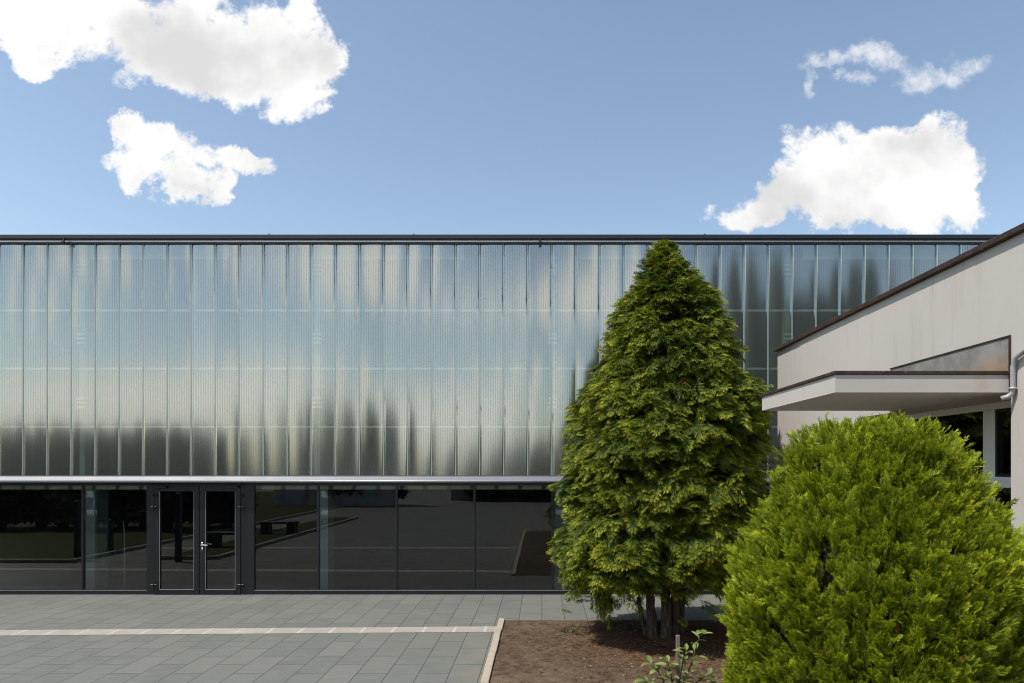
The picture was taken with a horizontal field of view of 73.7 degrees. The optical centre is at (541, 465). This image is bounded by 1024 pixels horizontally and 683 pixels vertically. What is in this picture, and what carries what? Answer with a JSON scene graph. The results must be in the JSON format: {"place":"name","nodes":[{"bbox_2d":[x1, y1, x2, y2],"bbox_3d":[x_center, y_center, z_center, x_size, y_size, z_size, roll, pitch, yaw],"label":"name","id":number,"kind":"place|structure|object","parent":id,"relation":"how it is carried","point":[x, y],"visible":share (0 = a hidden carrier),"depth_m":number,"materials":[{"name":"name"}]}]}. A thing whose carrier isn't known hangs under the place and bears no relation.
{"place":"outdoors","nodes":[
{"label":"outdoors","id":0,"kind":"place"},
{"bbox_2d":[0,594,728,682],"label":"pavement","id":1,"kind":"structure","parent":0,"point":[428,657],"depth_m":10.70,"materials":[{"name":"grey concrete"}]},
{"bbox_2d":[0,626,496,635],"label":"pavement strip","id":2,"kind":"object","parent":1,"relation":"on","point":[248,630],"visible":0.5,"depth_m":11.14,"materials":[{"name":"grey concrete"}]},
{"bbox_2d":[480,618,504,682],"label":"kerb","id":3,"kind":"structure","parent":1,"relation":"on","point":[487,672],"depth_m":9.65,"materials":[{"name":"concrete"}]},
{"bbox_2d":[0,0,1023,233],"label":"sky","id":4,"kind":"structure","parent":0,"point":[117,116],"materials":[{"name":"blue"}]},
{"bbox_2d":[489,619,732,682],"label":"soil","id":5,"kind":"structure","parent":0,"point":[530,662],"depth_m":9.68,"materials":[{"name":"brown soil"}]},
{"bbox_2d":[556,618,725,660],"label":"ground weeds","id":6,"kind":"object","parent":5,"relation":"on","point":[631,622],"visible":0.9,"depth_m":10.86,"materials":[{"name":"green plant"}]},
{"bbox_2d":[547,236,776,638],"bbox_3d":[1.870,-0.431,10.668,3.633,6.266,3.666,0,0,0],"label":"conifer tree","id":7,"kind":"object","parent":5,"relation":"on","point":[661,483],"visible":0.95,"depth_m":9.69,"materials":[{"name":"green plant"}]},
{"bbox_2d":[633,629,716,682],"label":"young plant","id":8,"kind":"object","parent":5,"relation":"on","point":[684,661],"visible":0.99,"depth_m":7.42,"materials":[{"name":"green plant"}]},
{"bbox_2d":[676,635,679,682],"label":"wooden stake","id":9,"kind":"object","parent":5,"relation":"on","point":[677,655],"visible":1,"depth_m":7.38,"materials":[{"name":"grey wood"}]},
{"bbox_2d":[715,410,1023,682],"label":"round shrub","id":10,"kind":"object","parent":5,"relation":"on","point":[882,549],"visible":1,"depth_m":3.55,"materials":[{"name":"green plant"}]},
{"bbox_2d":[760,223,1023,533],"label":"white house","id":11,"kind":"structure","parent":0,"point":[943,343],"depth_m":6.22,"materials":[{"name":"white paint"}]},
{"bbox_2d":[897,400,1010,527],"bbox_3d":[4.109,0.617,6.749,0.072,2.364,2.494,0,0,0],"label":"window","id":12,"kind":"structure","parent":11,"relation":"in","point":[988,426],"depth_m":6.22,"materials":[{"name":"black glass"}]},
{"bbox_3d":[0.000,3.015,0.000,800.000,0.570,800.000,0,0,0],"label":"ground","id":13,"kind":"structure","parent":0,"visible":0},
{"bbox_2d":[0,234,999,594],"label":"sports hall","id":14,"kind":"structure","parent":13,"relation":"on","point":[210,414],"depth_m":19.20,"materials":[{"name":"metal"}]},
{"bbox_2d":[150,483,199,593],"bbox_3d":[-7.651,1.532,14.221,1.002,2.313,0.157,0,0,0],"label":"door","id":15,"kind":"structure","parent":14,"relation":"in","point":[196,489],"depth_m":14.23,"materials":[{"name":"metal"}]},
{"bbox_2d":[200,483,243,593],"bbox_3d":[-6.674,1.531,14.222,0.929,2.314,0.157,0,0,0],"label":"door","id":16,"kind":"structure","parent":14,"relation":"in","point":[203,489],"depth_m":14.23,"materials":[{"name":"metal"}]}
]}

